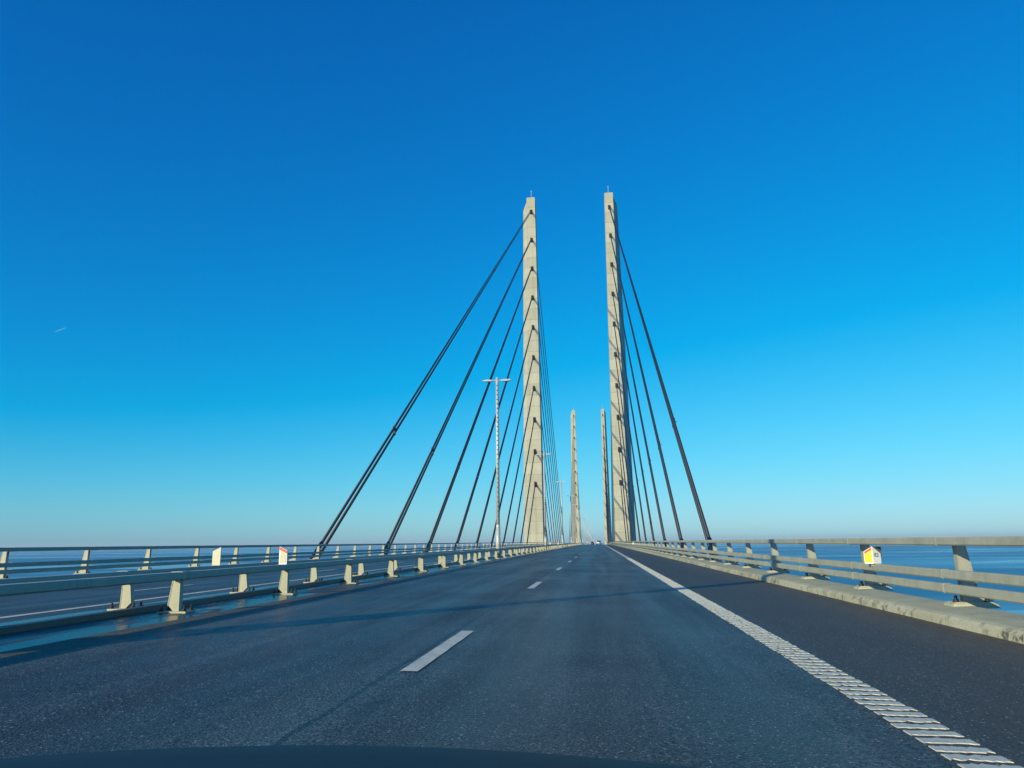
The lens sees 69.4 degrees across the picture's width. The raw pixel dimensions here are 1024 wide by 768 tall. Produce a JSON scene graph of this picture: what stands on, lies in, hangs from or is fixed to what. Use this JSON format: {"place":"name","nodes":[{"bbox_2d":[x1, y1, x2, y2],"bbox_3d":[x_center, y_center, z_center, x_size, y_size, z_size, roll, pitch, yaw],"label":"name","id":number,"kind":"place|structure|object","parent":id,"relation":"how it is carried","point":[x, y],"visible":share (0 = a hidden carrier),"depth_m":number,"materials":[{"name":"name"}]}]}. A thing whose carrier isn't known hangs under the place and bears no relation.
{"place":"outdoors","nodes":[
{"label":"outdoors","id":0,"kind":"place"},
{"bbox_2d":[0,545,558,622],"bbox_3d":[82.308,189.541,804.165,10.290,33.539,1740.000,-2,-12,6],"label":"road","id":1,"kind":"structure","parent":0,"point":[26,606],"depth_m":16.96,"materials":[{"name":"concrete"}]},
{"bbox_2d":[0,544,1023,767],"bbox_3d":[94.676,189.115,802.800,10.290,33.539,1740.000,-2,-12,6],"label":"road","id":2,"kind":"structure","parent":0,"point":[606,651],"depth_m":5.97,"materials":[{"name":"grey asphalt"}]},
{"bbox_2d":[0,745,696,767],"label":"car bonnet","id":3,"kind":"object","parent":2,"relation":"on","point":[315,756],"visible":1,"depth_m":1.26,"materials":[{"name":"paint"}]},
{"bbox_2d":[0,542,1023,614],"bbox_3d":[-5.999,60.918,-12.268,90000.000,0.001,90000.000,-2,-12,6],"label":"sea","id":4,"kind":"structure","parent":0,"point":[1001,559],"depth_m":3087.09,"materials":[{"name":"liquid"}]},
{"bbox_2d":[523,191,543,545],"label":"pylon","id":5,"kind":"object","parent":4,"relation":"in","point":[536,531],"visible":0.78,"depth_m":266.55,"materials":[{"name":"concrete"}]},
{"bbox_2d":[309,210,530,558],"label":"stay cable","id":6,"kind":"object","parent":5,"relation":"attached to","point":[393,431],"visible":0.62,"depth_m":79.07,"materials":[{"name":"black metal"}]},
{"bbox_2d":[384,239,530,554],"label":"stay cable","id":7,"kind":"object","parent":5,"relation":"attached to","point":[408,502],"visible":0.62,"depth_m":101.83,"materials":[{"name":"black metal"}]},
{"bbox_2d":[425,267,531,551],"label":"stay cable","id":8,"kind":"object","parent":5,"relation":"attached to","point":[454,477],"visible":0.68,"depth_m":123.91,"materials":[{"name":"black metal"}]},
{"bbox_2d":[453,297,531,550],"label":"stay cable","id":9,"kind":"object","parent":5,"relation":"attached to","point":[471,497],"visible":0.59,"depth_m":143.20,"materials":[{"name":"black metal"}]},
{"bbox_2d":[474,326,532,548],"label":"stay cable","id":10,"kind":"object","parent":5,"relation":"attached to","point":[483,517],"visible":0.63,"depth_m":168.67,"materials":[{"name":"black metal"}]},
{"bbox_2d":[491,357,532,547],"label":"stay cable","id":11,"kind":"object","parent":5,"relation":"attached to","point":[511,453],"visible":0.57,"depth_m":188.33,"materials":[{"name":"black metal"}]},
{"bbox_2d":[502,387,533,544],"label":"stay cable","id":12,"kind":"object","parent":5,"relation":"attached to","point":[517,471],"visible":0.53,"depth_m":199.50,"materials":[{"name":"black metal"}]},
{"bbox_2d":[511,420,533,546],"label":"stay cable","id":13,"kind":"object","parent":5,"relation":"attached to","point":[522,485],"visible":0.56,"depth_m":213.07,"materials":[{"name":"black metal"}]},
{"bbox_2d":[520,450,534,541],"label":"stay cable","id":14,"kind":"object","parent":5,"relation":"attached to","point":[527,498],"visible":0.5,"depth_m":226.64,"materials":[{"name":"black metal"}]},
{"bbox_2d":[527,485,534,541],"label":"stay cable","id":15,"kind":"object","parent":5,"relation":"attached to","point":[531,514],"visible":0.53,"depth_m":237.09,"materials":[{"name":"black metal"}]},
{"bbox_2d":[543,481,550,541],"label":"stay cable","id":16,"kind":"object","parent":5,"relation":"attached to","point":[547,518],"depth_m":316.94,"materials":[{"name":"black metal"}]},
{"bbox_2d":[542,453,553,543],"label":"stay cable","id":17,"kind":"object","parent":5,"relation":"attached to","point":[548,504],"visible":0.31,"depth_m":324.90,"materials":[{"name":"black metal"}]},
{"bbox_2d":[542,425,555,541],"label":"stay cable","id":18,"kind":"object","parent":5,"relation":"attached to","point":[548,480],"visible":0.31,"depth_m":328.31,"materials":[{"name":"black metal"}]},
{"bbox_2d":[541,394,557,542],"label":"stay cable","id":19,"kind":"object","parent":5,"relation":"attached to","point":[548,463],"visible":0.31,"depth_m":334.68,"materials":[{"name":"black metal"}]},
{"bbox_2d":[539,331,560,538],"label":"stay cable","id":20,"kind":"object","parent":5,"relation":"attached to","point":[549,432],"visible":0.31,"depth_m":348.42,"materials":[{"name":"black metal"}]},
{"bbox_2d":[540,362,559,542],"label":"stay cable","id":21,"kind":"object","parent":5,"relation":"attached to","point":[549,447],"visible":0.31,"depth_m":340.25,"materials":[{"name":"black metal"}]},
{"bbox_2d":[539,309,561,532],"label":"stay cable","id":22,"kind":"object","parent":5,"relation":"attached to","point":[549,414],"visible":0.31,"depth_m":353.17,"materials":[{"name":"black metal"}]},
{"bbox_2d":[538,278,563,538],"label":"stay cable","id":23,"kind":"object","parent":5,"relation":"attached to","point":[549,391],"visible":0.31,"depth_m":354.23,"materials":[{"name":"black metal"}]},
{"bbox_2d":[571,407,579,542],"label":"pylon","id":24,"kind":"object","parent":4,"relation":"in","point":[573,433],"visible":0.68,"depth_m":744.24,"materials":[{"name":"concrete"}]},
{"bbox_2d":[569,415,573,541],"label":"stay cable","id":25,"kind":"object","parent":24,"relation":"attached to","point":[571,474],"visible":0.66,"depth_m":634.59,"materials":[{"name":"black metal"}]},
{"bbox_2d":[570,436,573,540],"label":"stay cable","id":26,"kind":"object","parent":24,"relation":"attached to","point":[571,499],"visible":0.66,"depth_m":613.37,"materials":[{"name":"grey metal"}]},
{"bbox_2d":[572,449,574,532],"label":"stay cable","id":27,"kind":"object","parent":24,"relation":"attached to","point":[573,494],"visible":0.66,"depth_m":667.52,"materials":[{"name":"grey metal"}]},
{"bbox_2d":[601,409,611,544],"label":"pylon","id":28,"kind":"object","parent":4,"relation":"in","point":[603,422],"visible":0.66,"depth_m":741.69,"materials":[{"name":"concrete"}]},
{"bbox_2d":[602,414,609,531],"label":"stay cable","id":29,"kind":"object","parent":28,"relation":"attached to","point":[606,480],"visible":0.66,"depth_m":620.78,"materials":[{"name":"black metal"}]},
{"bbox_2d":[603,432,609,537],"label":"stay cable","id":30,"kind":"object","parent":28,"relation":"attached to","point":[606,486],"visible":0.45,"depth_m":631.01,"materials":[{"name":"black metal"}]},
{"bbox_2d":[603,437,609,541],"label":"stay cable","id":31,"kind":"object","parent":28,"relation":"attached to","point":[606,491],"visible":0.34,"depth_m":645.50,"materials":[{"name":"black metal"}]},
{"bbox_2d":[604,192,635,545],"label":"pylon","id":32,"kind":"object","parent":4,"relation":"in","point":[609,199],"visible":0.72,"depth_m":263.50,"materials":[{"name":"concrete"}]},
{"bbox_2d":[611,443,611,489],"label":"stay cable","id":33,"kind":"object","parent":32,"relation":"attached to","point":[611,466],"visible":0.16,"depth_m":397.84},
{"bbox_2d":[611,429,612,532],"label":"stay cable","id":34,"kind":"object","parent":32,"relation":"attached to","point":[612,505],"depth_m":408.58,"materials":[{"name":"black metal"}]},
{"bbox_2d":[620,481,626,540],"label":"stay cable","id":35,"kind":"object","parent":32,"relation":"attached to","point":[623,512],"visible":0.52,"depth_m":234.14,"materials":[{"name":"black metal"}]},
{"bbox_2d":[619,449,628,540],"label":"stay cable","id":36,"kind":"object","parent":32,"relation":"attached to","point":[624,496],"visible":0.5,"depth_m":222.85,"materials":[{"name":"black metal"}]},
{"bbox_2d":[617,416,632,542],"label":"stay cable","id":37,"kind":"object","parent":32,"relation":"attached to","point":[625,482],"visible":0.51,"depth_m":210.38,"materials":[{"name":"black metal"}]},
{"bbox_2d":[616,384,635,540],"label":"stay cable","id":38,"kind":"object","parent":32,"relation":"attached to","point":[626,468],"visible":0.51,"depth_m":197.47,"materials":[{"name":"black metal"}]},
{"bbox_2d":[615,353,640,540],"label":"stay cable","id":39,"kind":"object","parent":32,"relation":"attached to","point":[628,456],"visible":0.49,"depth_m":179.59,"materials":[{"name":"black metal"}]},
{"bbox_2d":[614,324,646,543],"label":"stay cable","id":40,"kind":"object","parent":32,"relation":"attached to","point":[637,480],"visible":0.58,"depth_m":161.70,"materials":[{"name":"black metal"}]},
{"bbox_2d":[612,292,654,545],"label":"stay cable","id":41,"kind":"object","parent":32,"relation":"attached to","point":[651,526],"visible":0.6,"depth_m":141.94,"materials":[{"name":"black metal"}]},
{"bbox_2d":[611,263,666,549],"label":"stay cable","id":42,"kind":"object","parent":32,"relation":"attached to","point":[656,497],"visible":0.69,"depth_m":120.65,"materials":[{"name":"black metal"}]},
{"bbox_2d":[610,234,684,554],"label":"stay cable","id":43,"kind":"object","parent":32,"relation":"attached to","point":[666,475],"visible":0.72,"depth_m":97.65,"materials":[{"name":"black metal"}]},
{"bbox_2d":[609,206,713,559],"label":"stay cable","id":44,"kind":"object","parent":32,"relation":"attached to","point":[695,495],"visible":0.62,"depth_m":74.29,"materials":[{"name":"black metal"}]},
{"bbox_2d":[0,0,1023,547],"label":"sky","id":45,"kind":"structure","parent":0,"point":[253,231],"materials":[{"name":"blue"}]},
{"bbox_3d":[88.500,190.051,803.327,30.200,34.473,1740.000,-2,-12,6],"label":"bridge deck","id":46,"kind":"structure","parent":0,"visible":0},
{"bbox_2d":[0,544,583,651],"bbox_3d":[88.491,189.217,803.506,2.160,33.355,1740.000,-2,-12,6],"label":"median strip","id":47,"kind":"object","parent":46,"relation":"on","point":[19,640],"visible":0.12,"depth_m":10.46,"materials":[{"name":"concrete"}]},
{"bbox_2d":[0,548,552,634],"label":"median kerb","id":48,"kind":"structure","parent":47,"relation":"on","point":[21,627],"depth_m":10.90,"materials":[{"name":"concrete"}]},
{"bbox_2d":[536,452,550,548],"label":"lamp post","id":49,"kind":"object","parent":48,"relation":"on","point":[545,538],"visible":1,"depth_m":94.03,"materials":[{"name":"metal"}]},
{"bbox_2d":[556,481,566,543],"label":"lamp post","id":50,"kind":"object","parent":48,"relation":"on","point":[561,508],"visible":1,"depth_m":137.99,"materials":[{"name":"metal"}]},
{"bbox_2d":[570,495,571,542],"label":"lamp post","id":51,"kind":"object","parent":48,"relation":"on","point":[570,518],"visible":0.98,"depth_m":181.74,"materials":[{"name":"metal"}]},
{"bbox_2d":[0,543,569,610],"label":"median barrier","id":52,"kind":"object","parent":47,"relation":"on","point":[127,597],"visible":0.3,"depth_m":13.53,"materials":[{"name":"metal"}]},
{"bbox_2d":[212,547,221,564],"bbox_3d":[-5.697,3.366,14.269,0.160,0.425,0.042,-2,-12,6],"label":"delineator","id":53,"kind":"object","parent":52,"relation":"attached to","point":[216,558],"visible":0.82,"depth_m":14.25},
{"bbox_2d":[0,543,587,612],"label":"median barrier","id":54,"kind":"object","parent":47,"relation":"on","point":[175,599],"visible":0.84,"depth_m":11.35,"materials":[{"name":"metal"}]},
{"bbox_2d":[279,546,287,563],"bbox_3d":[-4.462,3.384,14.425,0.160,0.425,0.048,-2,-12,6],"label":"delineator","id":55,"kind":"object","parent":54,"relation":"attached to","point":[283,553],"visible":0.93,"depth_m":14.41},
{"bbox_2d":[483,377,511,555],"bbox_3d":[-0.979,5.498,50.501,2.040,12.200,0.310,-2,-12,6],"label":"lamp post","id":56,"kind":"object","parent":47,"relation":"on","point":[497,477],"visible":0.99,"depth_m":50.36,"materials":[{"name":"metal"}]},
{"bbox_2d":[608,544,1023,643],"bbox_3d":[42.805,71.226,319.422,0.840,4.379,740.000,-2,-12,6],"label":"kerb","id":57,"kind":"structure","parent":46,"relation":"on","point":[1009,626],"depth_m":12.10,"materials":[{"name":"concrete"}]},
{"bbox_2d":[606,536,1023,607],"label":"steel railing","id":58,"kind":"object","parent":57,"relation":"on","point":[968,590],"visible":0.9,"depth_m":13.31,"materials":[{"name":"metal"}]},
{"bbox_2d":[864,547,881,565],"bbox_3d":[6.828,3.252,13.945,0.331,0.365,0.108,0,-12,-3],"label":"box","id":59,"kind":"object","parent":58,"relation":"attached to","point":[872,556],"visible":1,"depth_m":13.92,"materials":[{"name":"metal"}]},
{"bbox_3d":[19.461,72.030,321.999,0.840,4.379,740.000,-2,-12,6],"label":"kerb","id":60,"kind":"structure","parent":46,"relation":"on","visible":0},
{"bbox_2d":[0,542,565,578],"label":"steel railing","id":61,"kind":"object","parent":60,"relation":"on","point":[84,562],"visible":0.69,"depth_m":32.80,"materials":[{"name":"metal"}]}
]}

